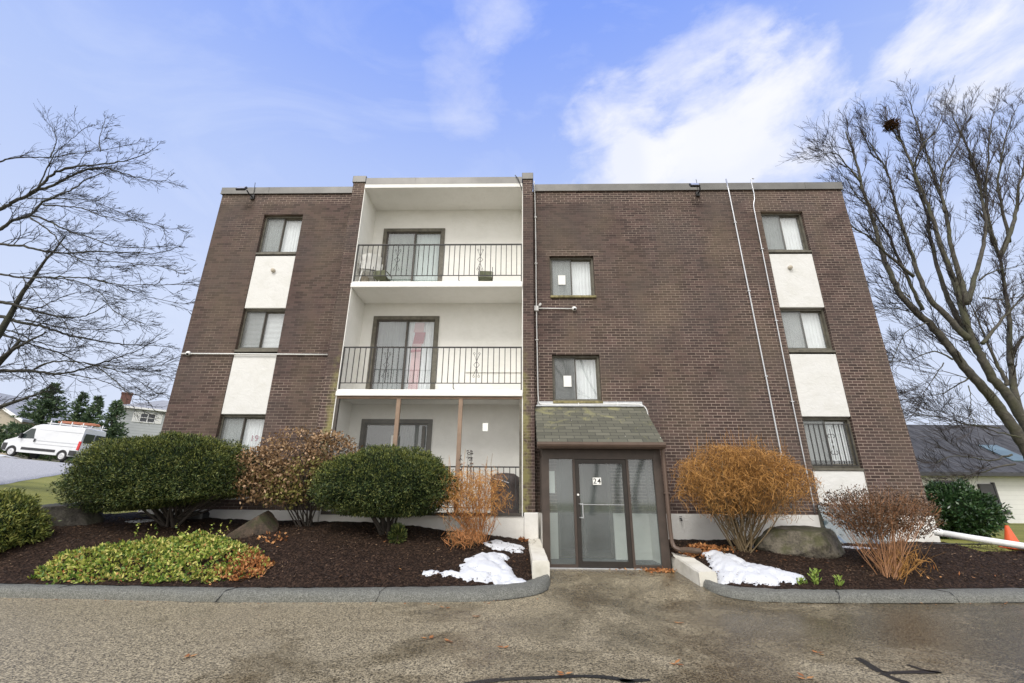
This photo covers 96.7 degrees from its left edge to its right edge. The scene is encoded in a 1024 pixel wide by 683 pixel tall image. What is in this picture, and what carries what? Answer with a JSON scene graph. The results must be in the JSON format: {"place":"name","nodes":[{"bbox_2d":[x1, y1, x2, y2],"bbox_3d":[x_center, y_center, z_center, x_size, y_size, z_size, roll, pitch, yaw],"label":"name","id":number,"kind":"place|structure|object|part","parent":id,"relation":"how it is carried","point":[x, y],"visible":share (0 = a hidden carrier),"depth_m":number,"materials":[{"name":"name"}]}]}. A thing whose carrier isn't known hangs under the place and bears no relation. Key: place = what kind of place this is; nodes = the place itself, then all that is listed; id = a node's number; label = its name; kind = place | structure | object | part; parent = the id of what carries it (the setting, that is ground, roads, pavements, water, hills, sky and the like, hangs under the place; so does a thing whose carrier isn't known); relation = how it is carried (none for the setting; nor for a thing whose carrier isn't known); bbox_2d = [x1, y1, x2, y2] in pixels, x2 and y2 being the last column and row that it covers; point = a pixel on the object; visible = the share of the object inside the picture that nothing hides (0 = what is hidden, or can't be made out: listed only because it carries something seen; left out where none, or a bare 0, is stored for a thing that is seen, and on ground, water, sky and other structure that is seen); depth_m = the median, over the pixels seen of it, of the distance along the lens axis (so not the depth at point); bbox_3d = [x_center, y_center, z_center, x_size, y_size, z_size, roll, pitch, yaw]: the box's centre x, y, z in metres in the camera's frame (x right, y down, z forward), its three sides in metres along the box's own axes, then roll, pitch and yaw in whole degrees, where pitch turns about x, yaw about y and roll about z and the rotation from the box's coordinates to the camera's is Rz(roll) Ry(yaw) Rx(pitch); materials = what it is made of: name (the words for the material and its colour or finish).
{"place":"outdoors","nodes":[
{"label":"outdoors","id":0,"kind":"place"},
{"bbox_2d":[0,456,73,484],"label":"parking lot","id":1,"kind":"structure","parent":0,"point":[12,470],"depth_m":21.66,"materials":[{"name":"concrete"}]},
{"bbox_2d":[1,420,105,460],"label":"parked van","id":2,"kind":"object","parent":1,"relation":"on","point":[62,442],"visible":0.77,"depth_m":34.48,"materials":[{"name":"white paint"}]},
{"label":"side window","id":3,"kind":"part","parent":2,"relation":"part of","materials":[{"name":"grey glass"}]},
{"bbox_2d":[58,421,100,426],"bbox_3d":[-33.552,6.381,35.309,3.046,0.388,0.454,0,-19,1],"label":"ladder","id":4,"kind":"object","parent":2,"relation":"on","point":[78,423],"visible":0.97,"depth_m":35.15,"materials":[{"name":"orange metal"}]},
{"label":"rear window","id":5,"kind":"part","parent":2,"relation":"part of","materials":[{"name":"black glass"}]},
{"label":"rear window","id":6,"kind":"part","parent":2,"relation":"part of","materials":[{"name":"black glass"}]},
{"bbox_2d":[0,512,531,587],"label":"planting bed","id":7,"kind":"object","parent":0,"point":[407,577],"visible":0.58,"depth_m":7.80,"materials":[{"name":"brown soil"}]},
{"bbox_2d":[0,487,61,551],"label":"shrub","id":8,"kind":"object","parent":7,"relation":"on","point":[23,520],"visible":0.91,"depth_m":7.97,"materials":[{"name":"green plant"}]},
{"bbox_2d":[38,502,104,525],"bbox_3d":[-8.710,3.573,8.944,1.219,0.789,0.807,0,-19,1],"label":"boulder","id":9,"kind":"object","parent":7,"relation":"on","point":[66,515],"visible":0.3,"depth_m":8.74,"materials":[{"name":"grey stone"}]},
{"bbox_2d":[125,519,153,522],"bbox_3d":[-7.470,3.639,9.122,0.993,0.143,0.309,9,-21,-24],"label":"snow patch","id":10,"kind":"object","parent":7,"relation":"on","point":[150,520],"visible":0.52,"depth_m":9.10,"materials":[{"name":"white snow"}]},
{"bbox_2d":[27,520,269,585],"bbox_3d":[-5.733,3.501,7.666,3.743,0.958,1.511,0,-19,1],"label":"ground cover","id":11,"kind":"object","parent":7,"relation":"on","point":[164,546],"visible":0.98,"depth_m":7.33,"materials":[{"name":"green plant"}]},
{"bbox_2d":[45,430,258,527],"bbox_3d":[-6.995,2.730,9.095,3.991,1.988,2.136,0,-19,1],"label":"clipped yew","id":12,"kind":"object","parent":7,"relation":"on","point":[178,472],"visible":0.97,"depth_m":8.59,"materials":[{"name":"green plant"}]},
{"bbox_2d":[182,511,209,518],"bbox_3d":[-6.806,3.730,9.703,0.550,0.200,0.315,0,-19,1],"label":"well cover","id":13,"kind":"object","parent":7,"relation":"on","point":[203,515],"visible":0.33,"depth_m":9.61,"materials":[{"name":"black plastic"}]},
{"bbox_2d":[226,510,278,538],"bbox_3d":[-4.972,3.637,8.798,0.906,0.698,0.723,6,-20,-16],"label":"boulder","id":14,"kind":"object","parent":7,"relation":"on","point":[264,522],"visible":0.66,"depth_m":8.56,"materials":[{"name":"grey stone"}]},
{"bbox_2d":[229,424,362,526],"bbox_3d":[-4.373,2.748,9.312,2.622,2.110,1.418,0,-19,1],"label":"withered bush","id":15,"kind":"object","parent":7,"relation":"on","point":[272,484],"visible":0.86,"depth_m":9.09,"materials":[{"name":"brown plant"}]},
{"bbox_2d":[304,442,461,535],"bbox_3d":[-2.523,2.919,8.961,3.141,1.800,1.992,0,-19,1],"label":"clipped yew","id":16,"kind":"object","parent":7,"relation":"on","point":[381,483],"visible":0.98,"depth_m":8.47,"materials":[{"name":"green plant"}]},
{"bbox_2d":[387,521,407,543],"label":"yew seedling","id":17,"kind":"object","parent":7,"relation":"on","point":[398,529],"visible":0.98,"depth_m":8.35,"materials":[{"name":"green plant"}]},
{"bbox_2d":[441,515,485,549],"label":"fallen leaves","id":18,"kind":"object","parent":7,"relation":"on","point":[463,536],"visible":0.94,"depth_m":8.37,"materials":[{"name":"brown plant"}]},
{"bbox_2d":[458,450,473,533],"bbox_3d":[-0.951,3.074,9.222,0.341,1.720,0.112,3,-19,-6],"label":"dry plant","id":19,"kind":"object","parent":7,"relation":"on","point":[471,453],"visible":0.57,"depth_m":9.43,"materials":[{"name":"plant"}]},
{"bbox_2d":[432,449,512,543],"bbox_3d":[-0.818,3.065,8.942,1.777,1.830,1.377,0,-19,1],"label":"twiggy bush","id":20,"kind":"object","parent":7,"relation":"on","point":[471,520],"visible":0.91,"depth_m":8.77,"materials":[{"name":"brown plant"}]},
{"bbox_2d":[422,552,525,584],"bbox_3d":[-0.576,3.839,7.688,1.740,0.443,1.200,0,-19,1],"label":"snow patch","id":21,"kind":"object","parent":7,"relation":"on","point":[494,567],"visible":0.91,"depth_m":7.45,"materials":[{"name":"white snow"}]},
{"bbox_2d":[484,539,524,552],"bbox_3d":[-0.165,3.935,8.677,0.873,0.256,0.664,-6,-20,19],"label":"snow patch","id":22,"kind":"object","parent":7,"relation":"on","point":[506,546],"visible":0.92,"depth_m":8.58,"materials":[{"name":"white snow"}]},
{"bbox_2d":[0,515,1023,588],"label":"bark chips","id":23,"kind":"object","parent":7,"relation":"on","point":[710,541],"visible":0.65,"depth_m":8.01,"materials":[{"name":"brown wood"}]},
{"bbox_2d":[0,569,1023,682],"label":"driveway","id":24,"kind":"structure","parent":0,"point":[617,623],"depth_m":4.87,"materials":[{"name":"grey asphalt"}]},
{"bbox_2d":[0,574,549,601],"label":"kerb","id":25,"kind":"structure","parent":24,"relation":"on","point":[493,592],"depth_m":6.62,"materials":[{"name":"concrete"}]},
{"bbox_2d":[9,530,1005,678],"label":"fallen leaves","id":26,"kind":"object","parent":24,"relation":"on","point":[259,568],"visible":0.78,"depth_m":7.32,"materials":[{"name":"brown plant"}]},
{"bbox_2d":[528,539,549,578],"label":"concrete block","id":27,"kind":"structure","parent":24,"relation":"on","point":[540,564],"depth_m":7.90,"materials":[{"name":"white concrete"}]},
{"bbox_2d":[59,584,1023,682],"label":"crack sealant","id":28,"kind":"object","parent":24,"relation":"on","point":[882,672],"visible":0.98,"depth_m":3.86,"materials":[{"name":"black asphalt"}]},
{"bbox_2d":[671,552,717,586],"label":"concrete block","id":29,"kind":"structure","parent":24,"relation":"on","point":[695,571],"depth_m":7.79,"materials":[{"name":"white concrete"}]},
{"bbox_2d":[703,579,1023,602],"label":"kerb","id":30,"kind":"structure","parent":24,"relation":"on","point":[973,595],"depth_m":6.73,"materials":[{"name":"concrete"}]},
{"bbox_2d":[0,456,1023,551],"bbox_3d":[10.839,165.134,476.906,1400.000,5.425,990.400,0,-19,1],"label":"lawn","id":31,"kind":"structure","parent":0,"point":[33,487],"depth_m":13.89,"materials":[{"name":"green plant"}]},
{"bbox_2d":[0,424,11,452],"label":"conifer","id":32,"kind":"object","parent":31,"relation":"on","point":[2,431],"visible":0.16,"depth_m":41.88,"materials":[{"name":"green plant"}]},
{"bbox_2d":[0,382,71,459],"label":"conifer","id":33,"kind":"object","parent":31,"relation":"on","point":[39,414],"visible":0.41,"depth_m":42.37,"materials":[{"name":"green plant"}]},
{"bbox_2d":[0,393,86,461],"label":"beige house","id":34,"kind":"structure","parent":31,"relation":"on","point":[5,418],"depth_m":46.45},
{"bbox_2d":[38,391,90,461],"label":"conifer","id":35,"kind":"object","parent":31,"relation":"on","point":[77,410],"visible":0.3,"depth_m":43.42,"materials":[{"name":"green plant"}]},
{"bbox_2d":[65,395,104,461],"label":"conifer","id":36,"kind":"object","parent":31,"relation":"on","point":[94,409],"visible":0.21,"depth_m":43.08,"materials":[{"name":"green plant"}]},
{"bbox_2d":[68,399,129,462],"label":"conifer","id":37,"kind":"object","parent":31,"relation":"on","point":[115,429],"visible":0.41,"depth_m":41.58,"materials":[{"name":"green plant"}]},
{"bbox_2d":[0,103,200,422],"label":"bare tree","id":38,"kind":"object","parent":31,"relation":"on","point":[8,318],"visible":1,"depth_m":14.42,"materials":[{"name":"brown plant"}]},
{"bbox_2d":[116,392,168,436],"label":"grey house","id":39,"kind":"structure","parent":31,"relation":"on","point":[135,427],"depth_m":47.41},
{"bbox_2d":[132,412,162,423],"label":"window","id":40,"kind":"structure","parent":39,"relation":"in","point":[145,420],"depth_m":47.43,"materials":[{"name":"white paint"}]},
{"bbox_2d":[138,173,940,569],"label":"apartment building","id":41,"kind":"structure","parent":31,"relation":"on","point":[430,345],"depth_m":11.29,"materials":[{"name":"brown brick"}]},
{"bbox_2d":[217,415,265,463],"bbox_3d":[-6.307,2.357,10.734,1.076,1.180,0.556,0,-19,1],"label":"window","id":42,"kind":"structure","parent":41,"relation":"in","point":[248,428],"depth_m":10.76,"materials":[{"name":"glass"}]},
{"bbox_2d":[235,186,254,199],"bbox_3d":[-7.348,-4.254,12.590,0.350,0.531,0.360,0,-19,1],"label":"flood light","id":43,"kind":"object","parent":41,"relation":"attached to","point":[241,188],"visible":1,"depth_m":12.46,"materials":[{"name":"black metal"}]},
{"bbox_2d":[181,353,327,354],"bbox_3d":[-6.263,0.309,11.124,3.690,0.058,0.033,0,-19,1],"label":"conduit","id":44,"kind":"object","parent":41,"relation":"attached to","point":[253,354],"visible":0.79,"depth_m":11.12,"materials":[{"name":"white plastic"}]},
{"bbox_2d":[234,310,284,353],"bbox_3d":[-6.286,-0.209,11.632,1.076,1.162,0.556,0,-19,1],"label":"window","id":45,"kind":"structure","parent":41,"relation":"in","point":[265,335],"depth_m":11.61,"materials":[{"name":"white glass"}]},
{"bbox_2d":[256,216,302,255],"bbox_3d":[-6.264,-2.814,12.543,1.076,1.242,0.556,0,-19,1],"label":"window","id":46,"kind":"structure","parent":41,"relation":"in","point":[282,237],"depth_m":12.51,"materials":[{"name":"white glass"}]},
{"bbox_2d":[361,276,368,280],"bbox_3d":[-3.896,-1.582,12.024,0.140,0.533,0.240,0,-19,1],"label":"storage box","id":47,"kind":"object","parent":41,"relation":"on","point":[364,278],"visible":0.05,"depth_m":11.93,"materials":[{"name":"beige cardboard"}]},
{"bbox_2d":[359,253,382,280],"bbox_3d":[-3.707,-1.784,11.902,0.601,0.842,0.631,7,-20,-18],"label":"plastic chair","id":48,"kind":"object","parent":41,"relation":"on","point":[373,264],"visible":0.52,"depth_m":11.75,"materials":[{"name":"white plastic"}]},
{"bbox_2d":[358,254,379,280],"bbox_3d":[-3.725,-1.916,12.042,0.520,0.620,0.460,0,-19,1],"label":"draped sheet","id":49,"kind":"object","parent":48,"relation":"on","point":[366,269],"visible":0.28,"depth_m":11.90,"materials":[{"name":"white fabric"}]},
{"bbox_2d":[372,266,391,280],"bbox_3d":[-3.354,-1.646,11.719,0.390,0.475,0.360,-3,-20,11],"label":"camping chair","id":50,"kind":"object","parent":41,"relation":"on","point":[381,278],"visible":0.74,"depth_m":11.62,"materials":[{"name":"green fabric"}]},
{"bbox_2d":[358,419,432,453],"bbox_3d":[-2.837,3.022,11.143,1.760,2.150,0.595,0,-19,1],"label":"sliding door","id":51,"kind":"structure","parent":41,"relation":"in","point":[412,432],"depth_m":11.24,"materials":[{"name":"glass"}]},
{"bbox_2d":[365,316,439,388],"bbox_3d":[-2.816,0.448,12.052,1.760,2.190,0.580,0,-19,1],"label":"sliding door","id":52,"kind":"structure","parent":41,"relation":"in","point":[387,331],"depth_m":11.96,"materials":[{"name":"white glass"}]},
{"bbox_2d":[381,228,444,280],"bbox_3d":[-2.794,-2.136,12.956,1.760,2.145,0.580,0,-19,1],"label":"sliding door","id":53,"kind":"structure","parent":41,"relation":"in","point":[390,235],"depth_m":12.93,"materials":[{"name":"grey glass"}]},
{"bbox_2d":[478,267,492,280],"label":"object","id":54,"kind":"object","parent":41,"relation":"on","point":[484,278],"visible":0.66,"depth_m":11.59,"materials":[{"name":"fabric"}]},
{"bbox_2d":[490,473,518,512],"bbox_3d":[-0.161,3.419,10.229,0.696,0.900,0.577,0,-19,1],"label":"covered grill","id":55,"kind":"object","parent":41,"relation":"on","point":[512,484],"visible":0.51,"depth_m":10.07,"materials":[{"name":"fabric"}]},
{"bbox_2d":[534,303,540,311],"bbox_3d":[0.646,-0.858,11.369,0.191,0.219,0.077,0,-19,1],"label":"junction box","id":56,"kind":"object","parent":41,"relation":"attached to","point":[535,308],"visible":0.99,"depth_m":11.33,"materials":[{"name":"white plastic"}]},
{"bbox_2d":[538,308,571,308],"bbox_3d":[1.070,-0.823,11.354,0.900,0.037,0.027,0,-19,1],"label":"conduit","id":57,"kind":"object","parent":41,"relation":"attached to","point":[554,308],"visible":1,"depth_m":11.34,"materials":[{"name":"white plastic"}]},
{"bbox_2d":[549,258,595,297],"bbox_3d":[1.556,-1.581,11.910,1.155,1.215,0.600,0,-19,1],"label":"window","id":58,"kind":"structure","parent":41,"relation":"in","point":[569,277],"depth_m":11.89,"materials":[{"name":"grey glass"}]},
{"bbox_2d":[552,356,602,403],"bbox_3d":[1.544,0.963,11.020,1.155,1.205,0.600,0,-19,1],"label":"window","id":59,"kind":"structure","parent":41,"relation":"in","point":[575,381],"depth_m":11.05,"materials":[{"name":"white glass"}]},
{"bbox_2d":[533,181,647,413],"bbox_3d":[1.862,-1.347,11.520,2.584,6.581,0.060,0,-19,1],"label":"conduit","id":60,"kind":"object","parent":41,"relation":"attached to","point":[536,339],"visible":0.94,"depth_m":11.04,"materials":[{"name":"white plastic"}]},
{"bbox_2d":[689,180,700,196],"bbox_3d":[4.929,-4.250,12.309,0.350,0.531,0.360,0,-19,1],"label":"flood light","id":61,"kind":"object","parent":41,"relation":"attached to","point":[697,185],"visible":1,"depth_m":12.17,"materials":[{"name":"black metal"}]},
{"bbox_2d":[725,179,792,512],"bbox_3d":[5.932,-0.410,11.102,0.188,8.601,0.055,0,-19,1],"label":"conduit","id":62,"kind":"object","parent":41,"relation":"attached to","point":[748,291],"visible":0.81,"depth_m":11.04,"materials":[{"name":"metal"}]},
{"bbox_2d":[750,178,815,512],"bbox_3d":[6.520,-0.427,11.094,0.200,8.637,0.055,0,-19,1],"label":"conduit","id":63,"kind":"object","parent":41,"relation":"attached to","point":[776,320],"visible":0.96,"depth_m":10.91,"materials":[{"name":"metal"}]},
{"bbox_2d":[761,213,811,253],"bbox_3d":[7.212,-2.809,12.235,1.106,1.242,0.556,0,-19,1],"label":"window","id":64,"kind":"structure","parent":41,"relation":"in","point":[782,234],"depth_m":12.20,"materials":[{"name":"white glass"}]},
{"bbox_2d":[780,309,835,353],"bbox_3d":[7.191,-0.204,11.324,1.106,1.162,0.556,0,-19,1],"label":"window","id":65,"kind":"structure","parent":41,"relation":"in","point":[803,330],"depth_m":11.27,"materials":[{"name":"white glass"}]},
{"bbox_2d":[802,417,863,470],"bbox_3d":[7.169,2.362,10.426,1.106,1.180,0.556,0,-19,1],"label":"window","id":66,"kind":"structure","parent":41,"relation":"in","point":[827,442],"depth_m":10.34,"materials":[{"name":"glass"}]},
{"bbox_2d":[817,504,881,540],"bbox_3d":[7.085,3.788,9.409,1.200,0.775,0.380,0,-19,1],"label":"basement window cover","id":67,"kind":"object","parent":41,"relation":"attached to","point":[828,523],"visible":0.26,"depth_m":9.56,"materials":[{"name":"plastic"}]},
{"bbox_2d":[817,507,881,540],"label":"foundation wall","id":68,"kind":"structure","parent":67,"relation":"in","point":[826,523],"depth_m":9.55,"materials":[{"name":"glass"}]},
{"bbox_2d":[777,72,1023,483],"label":"bare tree","id":69,"kind":"object","parent":31,"relation":"on","point":[960,325],"visible":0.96,"depth_m":17.31,"materials":[{"name":"brown plant"}]},
{"bbox_2d":[882,116,902,133],"bbox_3d":[15.653,-8.943,18.776,0.733,0.574,0.702,0,-19,1],"label":"bird nest","id":70,"kind":"object","parent":69,"relation":"on","point":[893,123],"visible":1,"depth_m":18.69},
{"bbox_2d":[907,425,1023,522],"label":"white outbuilding","id":71,"kind":"structure","parent":31,"relation":"on","point":[1005,484],"depth_m":21.35,"materials":[{"name":"grey"}]},
{"bbox_2d":[977,482,1005,521],"bbox_3d":[21.361,7.184,20.250,0.690,1.750,0.119,0,-19,1],"label":"door","id":72,"kind":"structure","parent":71,"relation":"in","point":[985,488],"depth_m":20.40,"materials":[{"name":"grey"}]},
{"bbox_2d":[923,476,1014,538],"bbox_3d":[10.600,4.018,10.851,1.987,1.512,1.770,0,-19,1],"label":"evergreen shrub","id":73,"kind":"object","parent":31,"relation":"on","point":[966,507],"visible":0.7,"depth_m":10.35,"materials":[{"name":"green plant"}]},
{"bbox_2d":[1000,525,1022,549],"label":"traffic cone","id":74,"kind":"object","parent":31,"relation":"on","point":[1009,534],"visible":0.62,"depth_m":8.94,"materials":[{"name":"orange plastic"}]},
{"bbox_2d":[0,0,1023,427],"label":"sky","id":75,"kind":"structure","parent":0,"point":[249,93],"materials":[{"name":"blue"}]},
{"bbox_2d":[559,539,1023,589],"bbox_3d":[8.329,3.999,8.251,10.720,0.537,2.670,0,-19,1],"label":"planting bed","id":76,"kind":"object","parent":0,"point":[950,581],"visible":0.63,"depth_m":7.79,"materials":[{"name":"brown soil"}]},
{"bbox_2d":[669,429,826,552],"bbox_3d":[4.511,2.874,8.841,2.919,2.394,2.114,0,-19,1],"label":"twiggy bush","id":77,"kind":"object","parent":76,"relation":"on","point":[748,476],"visible":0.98,"depth_m":8.56,"materials":[{"name":"orange plant"}]},
{"bbox_2d":[702,550,804,588],"bbox_3d":[4.043,3.891,7.787,1.470,0.487,1.380,0,-19,1],"label":"snow patch","id":78,"kind":"object","parent":76,"relation":"on","point":[728,566],"visible":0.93,"depth_m":7.46,"materials":[{"name":"white snow"}]},
{"bbox_2d":[753,525,844,558],"bbox_3d":[5.404,3.817,8.546,1.622,0.654,0.897,0,-19,1],"label":"boulder","id":79,"kind":"object","parent":76,"relation":"on","point":[806,541],"visible":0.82,"depth_m":8.34,"materials":[{"name":"grey stone"}]},
{"bbox_2d":[796,577,807,584],"bbox_3d":[4.553,3.755,7.147,0.179,0.138,0.138,0,-19,1],"label":"green sprout","id":80,"kind":"object","parent":76,"relation":"on","point":[800,581],"visible":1,"depth_m":7.13,"materials":[{"name":"green plant"}]},
{"bbox_2d":[807,568,821,584],"bbox_3d":[4.781,3.702,7.185,0.224,0.251,0.147,0,-19,1],"label":"green sprout","id":81,"kind":"object","parent":76,"relation":"on","point":[813,577],"visible":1,"depth_m":7.17,"materials":[{"name":"green plant"}]},
{"bbox_2d":[832,575,844,585],"bbox_3d":[5.127,3.752,7.148,0.177,0.172,0.142,14,-23,-34],"label":"green sprout","id":82,"kind":"object","parent":76,"relation":"on","point":[839,583],"visible":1,"depth_m":7.14,"materials":[{"name":"green plant"}]},
{"bbox_2d":[842,546,870,548],"bbox_3d":[6.606,4.008,8.762,1.069,0.125,0.304,-4,-20,13],"label":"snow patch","id":83,"kind":"object","parent":76,"relation":"on","point":[852,547],"visible":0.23,"depth_m":8.73,"materials":[{"name":"white snow"}]},
{"bbox_2d":[816,481,946,578],"bbox_3d":[6.521,3.249,7.994,1.988,1.684,1.431,0,-19,1],"label":"rusty bush","id":84,"kind":"object","parent":76,"relation":"on","point":[892,513],"visible":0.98,"depth_m":7.80,"materials":[{"name":"brown plant"}]},
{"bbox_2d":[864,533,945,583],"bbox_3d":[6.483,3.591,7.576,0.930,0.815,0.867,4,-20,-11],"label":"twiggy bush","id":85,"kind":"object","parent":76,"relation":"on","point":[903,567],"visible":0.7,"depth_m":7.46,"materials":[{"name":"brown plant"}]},
{"bbox_2d":[922,543,990,544],"bbox_3d":[9.012,4.013,9.021,1.616,0.029,0.110,-2,-19,7],"label":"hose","id":86,"kind":"object","parent":76,"relation":"on","point":[960,543],"visible":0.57,"depth_m":9.00,"materials":[{"name":"plastic"}]},
{"bbox_2d":[933,529,1023,549],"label":"drain pipe","id":87,"kind":"object","parent":76,"relation":"on","point":[981,539],"visible":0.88,"depth_m":8.86,"materials":[{"name":"white plastic"}]}
]}

